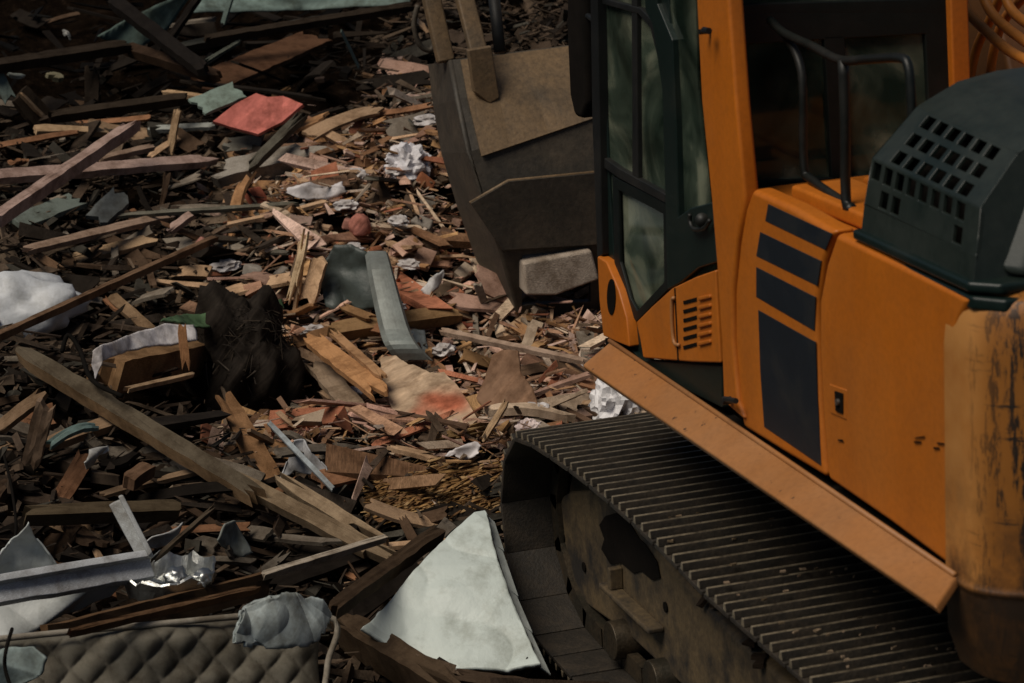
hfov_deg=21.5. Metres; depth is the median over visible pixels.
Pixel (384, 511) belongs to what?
splinter
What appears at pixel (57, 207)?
painted board
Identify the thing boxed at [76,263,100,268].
lath
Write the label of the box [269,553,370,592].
broken plank
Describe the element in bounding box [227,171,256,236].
broken board
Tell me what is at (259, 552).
splinter
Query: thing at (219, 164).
splinter
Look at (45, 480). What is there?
splinter
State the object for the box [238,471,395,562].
beam
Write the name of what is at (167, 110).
splinter
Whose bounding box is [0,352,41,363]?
splinter
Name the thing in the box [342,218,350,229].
brick lump
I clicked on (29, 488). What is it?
splinter
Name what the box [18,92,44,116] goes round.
stick
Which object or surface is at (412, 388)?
plywood piece
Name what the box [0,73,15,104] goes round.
piece
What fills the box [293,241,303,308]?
splinter
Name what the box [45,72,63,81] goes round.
block
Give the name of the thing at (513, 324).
broken board
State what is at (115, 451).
broken board
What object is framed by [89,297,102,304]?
lath
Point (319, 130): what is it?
broken board
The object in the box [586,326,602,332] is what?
splinter
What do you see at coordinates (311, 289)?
board piece
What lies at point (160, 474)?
broken board
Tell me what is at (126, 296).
lath
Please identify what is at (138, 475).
block
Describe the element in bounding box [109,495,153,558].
window frame
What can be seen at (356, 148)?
board scrap
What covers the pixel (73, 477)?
broken board
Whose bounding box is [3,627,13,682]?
wire
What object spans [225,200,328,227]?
lath
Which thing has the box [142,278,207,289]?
lath
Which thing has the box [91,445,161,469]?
splinter
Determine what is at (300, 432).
brick lump
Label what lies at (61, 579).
window frame
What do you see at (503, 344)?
long stick
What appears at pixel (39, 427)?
plank
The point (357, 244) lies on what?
paper scrap
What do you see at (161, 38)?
dark beam
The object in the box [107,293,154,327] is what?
plank
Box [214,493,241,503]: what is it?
splinter
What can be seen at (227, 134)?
lath
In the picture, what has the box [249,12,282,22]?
splinter
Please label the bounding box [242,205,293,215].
lath
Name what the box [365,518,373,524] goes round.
broken board
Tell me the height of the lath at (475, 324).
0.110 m
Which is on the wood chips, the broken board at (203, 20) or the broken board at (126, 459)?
the broken board at (126, 459)
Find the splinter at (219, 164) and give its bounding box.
[164,156,225,168]
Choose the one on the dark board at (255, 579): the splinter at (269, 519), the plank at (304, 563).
the plank at (304, 563)
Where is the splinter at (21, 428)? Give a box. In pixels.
[0,414,90,453]
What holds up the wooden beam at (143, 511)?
on the board scrap at (58, 539)
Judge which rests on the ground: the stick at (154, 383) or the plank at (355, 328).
the stick at (154, 383)
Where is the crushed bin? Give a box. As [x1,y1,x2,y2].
[321,244,374,310]
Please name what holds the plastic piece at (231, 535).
on the lath at (243, 561)
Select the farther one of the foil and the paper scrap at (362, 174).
the paper scrap at (362, 174)
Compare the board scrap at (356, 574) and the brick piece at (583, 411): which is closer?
the board scrap at (356, 574)
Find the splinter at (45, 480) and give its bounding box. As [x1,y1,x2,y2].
[0,441,54,486]
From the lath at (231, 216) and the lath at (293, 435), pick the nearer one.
the lath at (293, 435)
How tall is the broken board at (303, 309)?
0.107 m
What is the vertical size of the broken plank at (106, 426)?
0.070 m
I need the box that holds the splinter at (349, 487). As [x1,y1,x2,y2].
[318,485,365,491]
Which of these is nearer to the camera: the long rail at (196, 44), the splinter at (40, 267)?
the splinter at (40, 267)
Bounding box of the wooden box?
[86,340,207,392]
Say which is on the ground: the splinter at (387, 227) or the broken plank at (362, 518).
the broken plank at (362, 518)
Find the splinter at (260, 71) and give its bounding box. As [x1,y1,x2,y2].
[231,60,292,85]
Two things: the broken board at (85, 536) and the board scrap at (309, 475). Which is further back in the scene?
the board scrap at (309, 475)
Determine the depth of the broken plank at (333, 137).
14.77 m
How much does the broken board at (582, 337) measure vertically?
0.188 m
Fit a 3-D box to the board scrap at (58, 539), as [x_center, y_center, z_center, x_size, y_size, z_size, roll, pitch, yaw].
[-1.733,0.754,10.280,0.116,0.132,0.256,-15,19,-38]
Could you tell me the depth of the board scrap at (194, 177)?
14.45 m
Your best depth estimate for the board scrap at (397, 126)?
14.77 m
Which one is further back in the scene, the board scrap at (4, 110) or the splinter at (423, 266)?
the board scrap at (4, 110)
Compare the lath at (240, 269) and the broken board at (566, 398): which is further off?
the lath at (240, 269)
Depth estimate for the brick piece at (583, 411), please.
11.47 m
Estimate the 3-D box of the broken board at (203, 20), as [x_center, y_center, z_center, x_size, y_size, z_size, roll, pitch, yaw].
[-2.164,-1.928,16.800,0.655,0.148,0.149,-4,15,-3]
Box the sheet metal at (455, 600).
[361,511,550,674]
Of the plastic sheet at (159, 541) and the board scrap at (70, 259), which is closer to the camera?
the plastic sheet at (159, 541)
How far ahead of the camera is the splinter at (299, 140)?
15.04 m
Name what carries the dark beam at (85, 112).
on the splintered rubble at (362, 468)
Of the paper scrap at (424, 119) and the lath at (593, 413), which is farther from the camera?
the paper scrap at (424, 119)
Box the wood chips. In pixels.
[0,0,662,682]
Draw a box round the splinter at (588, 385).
[577,380,595,390]
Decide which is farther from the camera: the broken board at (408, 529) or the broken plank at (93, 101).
the broken plank at (93, 101)
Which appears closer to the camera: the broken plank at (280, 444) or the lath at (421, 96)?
the broken plank at (280, 444)
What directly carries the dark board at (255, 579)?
on the mattress
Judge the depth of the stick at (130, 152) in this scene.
14.56 m
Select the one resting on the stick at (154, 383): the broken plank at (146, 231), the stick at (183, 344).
the stick at (183, 344)
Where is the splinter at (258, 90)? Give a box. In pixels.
[180,80,325,101]
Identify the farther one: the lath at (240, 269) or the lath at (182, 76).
the lath at (182, 76)
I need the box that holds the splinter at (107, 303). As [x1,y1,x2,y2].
[102,296,117,311]
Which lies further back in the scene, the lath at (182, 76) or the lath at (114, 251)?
the lath at (182, 76)
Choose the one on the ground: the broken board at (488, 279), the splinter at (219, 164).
the broken board at (488, 279)
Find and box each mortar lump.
[242,264,267,273]
[274,266,287,274]
[411,215,432,232]
[420,195,436,207]
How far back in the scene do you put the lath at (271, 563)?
10.36 m
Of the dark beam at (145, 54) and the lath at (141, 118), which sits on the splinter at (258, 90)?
the dark beam at (145, 54)
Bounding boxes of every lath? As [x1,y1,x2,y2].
[0,99,15,108]
[0,130,78,148]
[0,435,26,442]
[7,432,48,452]
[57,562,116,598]
[66,585,260,637]
[67,6,200,38]
[75,114,151,124]
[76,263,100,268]
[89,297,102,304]
[91,58,102,72]
[92,511,187,557]
[92,548,102,557]
[99,469,197,497]
[111,245,118,277]
[120,288,145,300]
[136,185,152,210]
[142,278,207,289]
[147,272,156,288]
[151,542,180,550]
[159,172,170,204]
[159,522,250,533]
[169,70,201,88]
[188,523,342,545]
[191,257,271,273]
[202,556,255,565]
[210,130,236,140]
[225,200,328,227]
[225,212,273,257]
[225,545,256,572]
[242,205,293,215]
[247,428,273,444]
[252,550,290,573]
[265,226,279,234]
[273,430,307,444]
[290,403,301,408]
[307,105,345,116]
[310,545,379,563]
[311,183,402,201]
[314,218,322,230]
[316,454,325,459]
[338,169,375,174]
[339,303,375,320]
[353,7,362,49]
[366,102,432,118]
[383,538,445,549]
[389,257,408,271]
[396,93,431,101]
[400,43,411,49]
[416,127,437,135]
[473,313,478,344]
[534,371,591,395]
[546,319,571,332]
[577,404,597,416]
[582,400,590,405]
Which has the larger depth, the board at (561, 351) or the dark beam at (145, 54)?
the dark beam at (145, 54)
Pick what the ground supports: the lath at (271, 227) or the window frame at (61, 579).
the lath at (271, 227)
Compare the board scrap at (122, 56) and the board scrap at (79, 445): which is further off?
the board scrap at (122, 56)
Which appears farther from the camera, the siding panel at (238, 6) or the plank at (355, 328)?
the siding panel at (238, 6)
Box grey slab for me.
[86,187,128,224]
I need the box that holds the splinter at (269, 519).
[258,512,318,536]
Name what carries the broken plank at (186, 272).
on the ground
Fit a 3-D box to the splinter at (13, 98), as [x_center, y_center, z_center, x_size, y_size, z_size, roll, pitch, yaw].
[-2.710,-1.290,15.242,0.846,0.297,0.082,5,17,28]
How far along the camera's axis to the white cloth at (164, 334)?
11.80 m
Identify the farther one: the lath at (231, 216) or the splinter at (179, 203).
the splinter at (179, 203)
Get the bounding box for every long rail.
[160,15,320,51]
[203,1,414,44]
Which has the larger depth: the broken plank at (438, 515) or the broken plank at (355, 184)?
the broken plank at (355, 184)
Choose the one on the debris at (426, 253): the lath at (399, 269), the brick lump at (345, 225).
the lath at (399, 269)
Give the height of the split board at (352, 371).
0.066 m
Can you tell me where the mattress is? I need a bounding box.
[0,613,340,682]
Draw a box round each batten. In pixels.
[205,39,240,63]
[221,0,233,24]
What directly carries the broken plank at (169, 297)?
on the fine splinters at (444, 180)
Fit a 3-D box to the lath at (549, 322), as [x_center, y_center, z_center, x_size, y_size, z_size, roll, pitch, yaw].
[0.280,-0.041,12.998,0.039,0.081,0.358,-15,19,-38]
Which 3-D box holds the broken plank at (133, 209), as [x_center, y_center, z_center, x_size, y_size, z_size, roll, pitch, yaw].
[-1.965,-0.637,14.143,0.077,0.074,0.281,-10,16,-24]
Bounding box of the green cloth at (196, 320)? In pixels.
[160,298,283,328]
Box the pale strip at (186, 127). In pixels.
[148,123,217,132]
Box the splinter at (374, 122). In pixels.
[348,116,386,128]
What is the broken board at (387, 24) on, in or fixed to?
on the ground
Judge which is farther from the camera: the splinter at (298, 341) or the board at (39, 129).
the board at (39, 129)
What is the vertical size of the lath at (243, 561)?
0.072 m
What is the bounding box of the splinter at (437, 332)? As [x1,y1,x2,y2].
[425,312,487,339]
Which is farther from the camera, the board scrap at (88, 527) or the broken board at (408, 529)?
the broken board at (408, 529)
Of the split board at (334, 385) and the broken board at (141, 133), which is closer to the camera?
the split board at (334, 385)
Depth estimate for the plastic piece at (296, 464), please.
11.02 m
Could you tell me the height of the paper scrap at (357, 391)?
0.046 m
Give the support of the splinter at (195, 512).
on the splintered rubble at (362, 468)
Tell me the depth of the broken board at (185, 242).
13.69 m
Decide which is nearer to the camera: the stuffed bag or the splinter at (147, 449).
the splinter at (147, 449)
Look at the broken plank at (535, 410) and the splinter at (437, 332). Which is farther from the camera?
the splinter at (437, 332)
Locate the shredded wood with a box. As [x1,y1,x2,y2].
[359,450,502,540]
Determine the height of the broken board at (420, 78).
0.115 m
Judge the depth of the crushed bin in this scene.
13.08 m
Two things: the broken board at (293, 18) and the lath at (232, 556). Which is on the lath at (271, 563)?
the lath at (232, 556)
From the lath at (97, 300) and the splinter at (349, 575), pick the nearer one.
the splinter at (349, 575)
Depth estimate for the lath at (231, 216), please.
13.63 m
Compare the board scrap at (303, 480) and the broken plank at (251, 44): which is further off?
the broken plank at (251, 44)
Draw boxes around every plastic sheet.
[0,521,57,573]
[0,586,118,634]
[147,522,183,549]
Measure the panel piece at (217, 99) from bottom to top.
0.142 m
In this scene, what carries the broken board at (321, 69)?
on the ground
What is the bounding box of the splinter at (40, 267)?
[31,262,68,271]
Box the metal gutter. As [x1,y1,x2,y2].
[365,251,432,360]
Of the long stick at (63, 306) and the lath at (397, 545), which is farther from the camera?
the long stick at (63, 306)
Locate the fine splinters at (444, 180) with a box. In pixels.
[0,0,660,647]
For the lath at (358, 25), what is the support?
on the ground
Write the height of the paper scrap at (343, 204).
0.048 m
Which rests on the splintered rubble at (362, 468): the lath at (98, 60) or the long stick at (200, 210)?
the long stick at (200, 210)
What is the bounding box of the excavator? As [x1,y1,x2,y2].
[411,0,1023,682]
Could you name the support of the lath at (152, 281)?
on the splintered rubble at (362, 468)
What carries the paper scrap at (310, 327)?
on the debris at (426, 253)
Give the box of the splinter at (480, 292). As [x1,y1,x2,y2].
[473,282,487,303]
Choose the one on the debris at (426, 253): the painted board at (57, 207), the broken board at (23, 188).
the broken board at (23, 188)
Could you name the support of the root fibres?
attached to the matted clump
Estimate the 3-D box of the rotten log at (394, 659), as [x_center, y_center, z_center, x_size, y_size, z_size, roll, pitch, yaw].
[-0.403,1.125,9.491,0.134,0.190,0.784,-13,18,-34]
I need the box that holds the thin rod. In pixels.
[151,505,215,561]
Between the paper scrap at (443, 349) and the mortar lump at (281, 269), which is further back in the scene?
the mortar lump at (281, 269)
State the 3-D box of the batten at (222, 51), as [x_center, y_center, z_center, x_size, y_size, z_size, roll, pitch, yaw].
[-1.682,-1.692,15.689,0.032,0.106,0.296,11,20,41]
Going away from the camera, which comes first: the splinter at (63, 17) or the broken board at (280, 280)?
the broken board at (280, 280)
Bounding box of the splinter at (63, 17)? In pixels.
[44,12,79,25]
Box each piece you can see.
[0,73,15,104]
[84,445,108,469]
[188,82,246,115]
[213,93,304,135]
[217,521,253,556]
[222,135,261,153]
[283,438,326,475]
[299,256,327,303]
[380,356,476,434]
[575,407,592,421]
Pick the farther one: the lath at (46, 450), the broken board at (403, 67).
the broken board at (403, 67)
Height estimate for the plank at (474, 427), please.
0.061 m
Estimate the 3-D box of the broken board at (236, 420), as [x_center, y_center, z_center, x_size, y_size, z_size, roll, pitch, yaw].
[-1.120,0.400,11.291,0.121,0.265,0.536,-10,16,-24]
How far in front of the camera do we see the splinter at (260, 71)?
15.74 m
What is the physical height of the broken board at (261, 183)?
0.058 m
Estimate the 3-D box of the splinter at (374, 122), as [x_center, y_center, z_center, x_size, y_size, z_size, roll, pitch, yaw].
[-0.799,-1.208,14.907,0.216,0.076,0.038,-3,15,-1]
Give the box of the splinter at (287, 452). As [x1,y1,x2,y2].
[274,443,373,457]
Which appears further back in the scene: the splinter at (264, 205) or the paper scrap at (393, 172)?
the paper scrap at (393, 172)
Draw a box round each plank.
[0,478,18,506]
[22,398,55,470]
[45,417,120,450]
[80,98,97,105]
[103,235,161,262]
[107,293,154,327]
[124,225,154,239]
[126,208,142,229]
[157,286,188,301]
[168,204,225,216]
[170,265,213,279]
[242,40,278,48]
[261,535,387,580]
[266,440,322,462]
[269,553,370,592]
[276,514,365,531]
[297,130,327,141]
[303,137,327,162]
[304,427,319,443]
[322,131,347,143]
[327,303,462,341]
[328,524,445,618]
[346,172,362,189]
[347,561,417,616]
[366,172,400,217]
[413,506,449,528]
[422,420,492,441]
[483,402,575,422]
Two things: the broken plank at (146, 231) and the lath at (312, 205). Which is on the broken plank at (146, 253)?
the broken plank at (146, 231)
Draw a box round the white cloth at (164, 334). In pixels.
[91,323,196,378]
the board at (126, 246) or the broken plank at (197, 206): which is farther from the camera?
the broken plank at (197, 206)
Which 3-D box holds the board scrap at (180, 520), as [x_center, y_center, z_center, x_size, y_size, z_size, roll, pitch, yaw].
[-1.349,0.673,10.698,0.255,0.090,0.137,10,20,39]
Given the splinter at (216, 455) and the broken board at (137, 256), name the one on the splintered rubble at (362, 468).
the broken board at (137, 256)
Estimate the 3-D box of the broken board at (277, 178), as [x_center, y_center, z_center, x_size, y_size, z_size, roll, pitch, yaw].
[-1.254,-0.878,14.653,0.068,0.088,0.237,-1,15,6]
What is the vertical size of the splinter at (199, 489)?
0.128 m
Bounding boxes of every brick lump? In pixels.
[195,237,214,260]
[245,187,270,203]
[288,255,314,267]
[294,428,309,436]
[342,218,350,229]
[369,245,382,250]
[416,171,434,191]
[462,321,472,328]
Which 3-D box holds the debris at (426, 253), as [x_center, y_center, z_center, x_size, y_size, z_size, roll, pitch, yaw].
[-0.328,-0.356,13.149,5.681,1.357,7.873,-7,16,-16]
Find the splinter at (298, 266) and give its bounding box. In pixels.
[286,228,309,304]
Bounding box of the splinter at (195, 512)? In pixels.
[181,501,214,523]
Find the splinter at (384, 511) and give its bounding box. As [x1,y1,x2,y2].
[363,498,502,533]
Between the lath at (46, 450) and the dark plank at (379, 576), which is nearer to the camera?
the dark plank at (379, 576)
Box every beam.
[0,40,131,73]
[15,346,266,506]
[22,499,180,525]
[48,93,186,123]
[108,0,208,76]
[123,42,221,83]
[169,0,201,37]
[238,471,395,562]
[274,472,388,545]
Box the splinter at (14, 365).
[11,334,37,370]
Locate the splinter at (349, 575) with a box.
[340,571,356,580]
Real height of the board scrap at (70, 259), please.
0.103 m
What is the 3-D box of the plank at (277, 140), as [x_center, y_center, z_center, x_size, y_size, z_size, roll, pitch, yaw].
[-1.273,-1.076,14.534,0.067,0.275,0.452,11,21,43]
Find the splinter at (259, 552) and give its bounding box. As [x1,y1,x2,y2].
[250,546,277,558]
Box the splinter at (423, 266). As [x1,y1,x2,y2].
[419,263,429,268]
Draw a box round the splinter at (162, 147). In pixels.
[147,135,180,157]
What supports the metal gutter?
on the splintered rubble at (362, 468)
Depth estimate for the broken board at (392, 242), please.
13.51 m
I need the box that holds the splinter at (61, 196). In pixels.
[49,194,66,199]
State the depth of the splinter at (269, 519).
10.70 m
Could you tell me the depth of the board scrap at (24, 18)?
17.20 m
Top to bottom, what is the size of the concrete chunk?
0.222 m
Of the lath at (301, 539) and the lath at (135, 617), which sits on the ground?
the lath at (301, 539)
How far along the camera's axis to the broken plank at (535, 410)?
11.38 m
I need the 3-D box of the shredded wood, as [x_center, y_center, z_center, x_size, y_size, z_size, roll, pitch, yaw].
[-0.307,0.624,11.023,0.725,0.231,0.694,3,16,23]
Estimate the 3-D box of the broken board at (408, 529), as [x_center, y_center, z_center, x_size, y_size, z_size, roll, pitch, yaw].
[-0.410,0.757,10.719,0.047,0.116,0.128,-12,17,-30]
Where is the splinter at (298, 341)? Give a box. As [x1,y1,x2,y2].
[290,312,370,347]
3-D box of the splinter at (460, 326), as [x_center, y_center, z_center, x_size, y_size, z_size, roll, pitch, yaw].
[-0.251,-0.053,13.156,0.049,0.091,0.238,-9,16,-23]
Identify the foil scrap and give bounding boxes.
[163,565,188,583]
[192,567,213,587]
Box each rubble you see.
[0,0,658,682]
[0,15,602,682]
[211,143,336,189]
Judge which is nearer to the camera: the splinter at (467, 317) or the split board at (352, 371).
the split board at (352, 371)
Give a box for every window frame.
[0,550,154,605]
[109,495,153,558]
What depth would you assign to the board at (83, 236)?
13.45 m
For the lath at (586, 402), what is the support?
on the wood chips
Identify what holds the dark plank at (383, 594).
on the rotten log at (394, 659)
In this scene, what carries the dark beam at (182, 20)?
on the long rail at (196, 44)
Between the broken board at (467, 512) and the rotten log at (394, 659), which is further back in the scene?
the broken board at (467, 512)
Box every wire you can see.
[2,454,17,537]
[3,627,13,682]
[60,333,123,397]
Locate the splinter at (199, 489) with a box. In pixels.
[126,481,232,500]
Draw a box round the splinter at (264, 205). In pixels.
[260,201,329,244]
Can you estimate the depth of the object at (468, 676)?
9.35 m
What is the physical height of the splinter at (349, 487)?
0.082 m
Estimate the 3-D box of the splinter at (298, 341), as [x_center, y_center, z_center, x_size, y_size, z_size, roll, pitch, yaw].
[-0.864,-0.053,13.014,0.497,0.076,0.044,-16,20,-39]
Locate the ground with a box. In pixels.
[0,0,571,682]
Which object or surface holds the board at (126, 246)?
on the broken plank at (146, 253)
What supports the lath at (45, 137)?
on the ground
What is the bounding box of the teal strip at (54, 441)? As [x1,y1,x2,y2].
[46,422,98,449]
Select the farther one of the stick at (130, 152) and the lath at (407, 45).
the lath at (407, 45)
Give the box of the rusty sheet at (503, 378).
[476,348,538,419]
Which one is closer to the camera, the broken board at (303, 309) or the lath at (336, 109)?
the broken board at (303, 309)
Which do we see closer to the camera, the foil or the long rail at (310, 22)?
the foil
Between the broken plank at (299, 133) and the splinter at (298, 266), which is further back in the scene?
the broken plank at (299, 133)
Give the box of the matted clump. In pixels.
[184,279,305,411]
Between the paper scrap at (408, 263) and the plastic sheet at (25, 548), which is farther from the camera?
the paper scrap at (408, 263)
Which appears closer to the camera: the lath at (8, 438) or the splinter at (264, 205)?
the lath at (8, 438)
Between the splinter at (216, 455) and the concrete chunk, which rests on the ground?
the splinter at (216, 455)
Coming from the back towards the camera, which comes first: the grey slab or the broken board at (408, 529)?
the grey slab
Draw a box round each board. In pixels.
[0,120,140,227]
[0,155,218,184]
[0,395,19,406]
[0,501,54,548]
[7,158,28,165]
[9,193,86,227]
[12,86,50,126]
[17,184,32,192]
[22,216,170,254]
[33,124,107,136]
[40,572,269,630]
[49,449,89,500]
[61,525,109,547]
[67,100,123,114]
[73,234,157,262]
[83,432,128,457]
[88,119,157,139]
[97,444,142,468]
[112,287,173,312]
[122,248,160,286]
[138,522,157,530]
[152,454,265,481]
[153,470,204,484]
[163,237,245,253]
[170,17,216,27]
[191,31,331,92]
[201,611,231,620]
[215,391,279,479]
[226,269,308,295]
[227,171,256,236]
[230,180,280,191]
[243,525,273,541]
[263,111,329,142]
[275,177,288,188]
[282,15,332,27]
[284,303,316,318]
[294,60,334,92]
[302,106,383,141]
[303,333,387,401]
[304,361,367,432]
[311,456,394,488]
[318,28,327,38]
[329,329,387,379]
[350,206,363,212]
[356,70,430,91]
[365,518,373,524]
[369,323,379,333]
[377,59,428,74]
[384,17,405,27]
[384,240,421,249]
[387,445,439,460]
[399,515,417,540]
[422,517,455,557]
[436,457,469,468]
[440,501,495,517]
[447,292,518,316]
[473,264,554,302]
[503,313,537,335]
[509,322,547,342]
[521,360,566,376]
[537,347,579,360]
[537,392,590,418]
[549,388,587,406]
[576,331,603,366]
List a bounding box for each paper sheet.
[278,179,346,199]
[421,269,445,294]
[447,443,481,458]
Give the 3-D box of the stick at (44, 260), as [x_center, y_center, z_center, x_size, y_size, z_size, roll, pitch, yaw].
[-2.271,-0.388,13.149,0.182,0.093,0.054,4,16,23]
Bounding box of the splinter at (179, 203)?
[169,201,186,206]
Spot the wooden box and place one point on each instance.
(142, 365)
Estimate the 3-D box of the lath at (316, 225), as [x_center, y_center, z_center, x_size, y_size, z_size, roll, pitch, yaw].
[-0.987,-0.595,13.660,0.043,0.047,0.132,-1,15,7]
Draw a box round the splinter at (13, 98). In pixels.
[0,96,93,141]
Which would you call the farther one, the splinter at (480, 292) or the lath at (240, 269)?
the lath at (240, 269)
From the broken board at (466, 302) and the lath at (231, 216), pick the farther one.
the lath at (231, 216)
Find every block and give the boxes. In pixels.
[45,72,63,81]
[122,462,155,490]
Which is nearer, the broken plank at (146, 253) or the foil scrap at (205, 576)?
the foil scrap at (205, 576)
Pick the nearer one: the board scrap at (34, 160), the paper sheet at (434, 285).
the paper sheet at (434, 285)
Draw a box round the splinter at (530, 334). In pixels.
[519,322,537,356]
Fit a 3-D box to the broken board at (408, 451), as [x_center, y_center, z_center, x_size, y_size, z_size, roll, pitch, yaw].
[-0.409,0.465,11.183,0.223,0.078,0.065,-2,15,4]
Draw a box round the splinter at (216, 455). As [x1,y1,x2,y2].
[202,450,221,458]
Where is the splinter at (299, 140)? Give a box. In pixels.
[252,137,302,173]
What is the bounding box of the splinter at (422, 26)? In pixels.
[411,18,428,32]
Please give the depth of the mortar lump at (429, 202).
14.18 m
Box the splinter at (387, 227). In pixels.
[370,223,421,230]
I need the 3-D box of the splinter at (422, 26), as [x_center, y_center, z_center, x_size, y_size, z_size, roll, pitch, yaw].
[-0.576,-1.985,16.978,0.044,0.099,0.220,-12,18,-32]
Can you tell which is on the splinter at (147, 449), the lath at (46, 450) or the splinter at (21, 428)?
the splinter at (21, 428)
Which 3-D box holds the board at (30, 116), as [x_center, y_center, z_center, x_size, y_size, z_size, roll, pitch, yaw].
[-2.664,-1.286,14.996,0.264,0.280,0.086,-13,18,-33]
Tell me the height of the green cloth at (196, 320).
0.150 m
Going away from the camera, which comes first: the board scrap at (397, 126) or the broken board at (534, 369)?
the broken board at (534, 369)
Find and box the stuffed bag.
[0,270,90,336]
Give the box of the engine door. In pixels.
[821,232,969,560]
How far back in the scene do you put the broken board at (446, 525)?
10.72 m
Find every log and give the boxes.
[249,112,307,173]
[330,613,460,682]
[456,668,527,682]
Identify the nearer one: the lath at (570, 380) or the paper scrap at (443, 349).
the lath at (570, 380)
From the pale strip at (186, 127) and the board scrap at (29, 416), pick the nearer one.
the board scrap at (29, 416)
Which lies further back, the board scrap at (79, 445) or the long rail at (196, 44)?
the long rail at (196, 44)
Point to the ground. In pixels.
(38, 84)
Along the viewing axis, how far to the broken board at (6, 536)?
10.20 m
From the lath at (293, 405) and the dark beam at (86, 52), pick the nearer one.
the lath at (293, 405)
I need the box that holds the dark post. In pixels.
[84,65,99,103]
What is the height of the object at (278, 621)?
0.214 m
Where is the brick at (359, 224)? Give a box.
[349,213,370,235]
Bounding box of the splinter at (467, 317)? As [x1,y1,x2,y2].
[458,311,480,321]
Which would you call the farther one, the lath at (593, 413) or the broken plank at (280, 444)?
the lath at (593, 413)
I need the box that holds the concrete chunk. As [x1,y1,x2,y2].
[519,247,597,294]
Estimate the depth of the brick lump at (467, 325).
13.17 m
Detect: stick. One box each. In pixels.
[0,235,218,340]
[0,388,48,434]
[7,72,24,78]
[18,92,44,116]
[30,253,64,270]
[62,29,70,40]
[99,144,154,161]
[118,202,299,218]
[123,372,194,392]
[161,90,200,98]
[166,108,181,154]
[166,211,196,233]
[178,323,190,370]
[439,328,588,364]
[481,399,508,442]
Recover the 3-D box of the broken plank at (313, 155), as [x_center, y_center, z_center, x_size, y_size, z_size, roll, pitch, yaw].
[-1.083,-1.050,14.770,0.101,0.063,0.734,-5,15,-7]
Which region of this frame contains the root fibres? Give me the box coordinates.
[196,298,295,394]
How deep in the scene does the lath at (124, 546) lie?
10.35 m
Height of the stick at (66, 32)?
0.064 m
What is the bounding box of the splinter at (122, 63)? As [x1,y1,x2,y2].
[100,44,160,74]
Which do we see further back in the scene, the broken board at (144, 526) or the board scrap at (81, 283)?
the board scrap at (81, 283)
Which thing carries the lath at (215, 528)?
on the splintered rubble at (362, 468)
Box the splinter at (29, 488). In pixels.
[16,480,40,492]
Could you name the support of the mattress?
on the ground
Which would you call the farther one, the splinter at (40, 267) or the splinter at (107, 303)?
the splinter at (40, 267)
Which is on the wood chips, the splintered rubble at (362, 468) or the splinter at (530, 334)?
the splinter at (530, 334)
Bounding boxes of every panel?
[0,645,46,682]
[97,0,187,45]
[194,0,409,12]
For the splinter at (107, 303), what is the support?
on the plank at (117, 300)
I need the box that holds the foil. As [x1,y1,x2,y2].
[124,550,215,600]
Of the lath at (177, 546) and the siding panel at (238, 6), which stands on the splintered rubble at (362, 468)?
the lath at (177, 546)
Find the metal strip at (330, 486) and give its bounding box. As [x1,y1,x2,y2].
[267,421,334,491]
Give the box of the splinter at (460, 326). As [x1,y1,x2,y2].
[453,322,469,332]
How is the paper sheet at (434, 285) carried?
on the splintered rubble at (362, 468)
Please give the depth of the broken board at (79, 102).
15.64 m
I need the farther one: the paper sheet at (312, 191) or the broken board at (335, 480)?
the paper sheet at (312, 191)
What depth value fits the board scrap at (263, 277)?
13.27 m
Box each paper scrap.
[209,258,241,271]
[300,324,322,334]
[333,199,357,210]
[346,242,364,250]
[350,168,368,177]
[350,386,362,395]
[385,165,404,174]
[387,214,409,225]
[397,258,420,269]
[413,114,435,125]
[431,343,456,356]
[525,402,548,416]
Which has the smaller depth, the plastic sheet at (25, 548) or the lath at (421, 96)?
the plastic sheet at (25, 548)
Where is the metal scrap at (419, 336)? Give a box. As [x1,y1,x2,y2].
[411,330,427,351]
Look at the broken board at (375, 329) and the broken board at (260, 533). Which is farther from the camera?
the broken board at (375, 329)
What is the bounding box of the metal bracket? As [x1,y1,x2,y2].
[341,29,359,67]
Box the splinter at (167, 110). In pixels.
[155,106,185,112]
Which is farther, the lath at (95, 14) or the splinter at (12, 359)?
the lath at (95, 14)
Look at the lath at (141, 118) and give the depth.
15.31 m
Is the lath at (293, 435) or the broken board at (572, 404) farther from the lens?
the broken board at (572, 404)
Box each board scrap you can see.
[0,105,20,116]
[10,9,50,28]
[21,402,56,424]
[29,153,64,162]
[39,526,81,558]
[41,96,68,110]
[49,524,113,538]
[54,425,84,451]
[58,90,83,105]
[62,244,102,268]
[62,272,99,292]
[117,44,147,71]
[158,170,201,191]
[167,127,205,152]
[174,499,199,525]
[175,22,216,36]
[185,535,218,554]
[240,271,293,301]
[285,476,322,495]
[307,474,353,486]
[346,144,382,152]
[348,561,360,578]
[381,111,424,141]
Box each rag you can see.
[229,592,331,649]
[382,141,432,181]
[514,418,540,430]
[588,379,640,419]
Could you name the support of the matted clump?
on the ground
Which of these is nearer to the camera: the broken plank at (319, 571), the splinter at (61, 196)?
the broken plank at (319, 571)

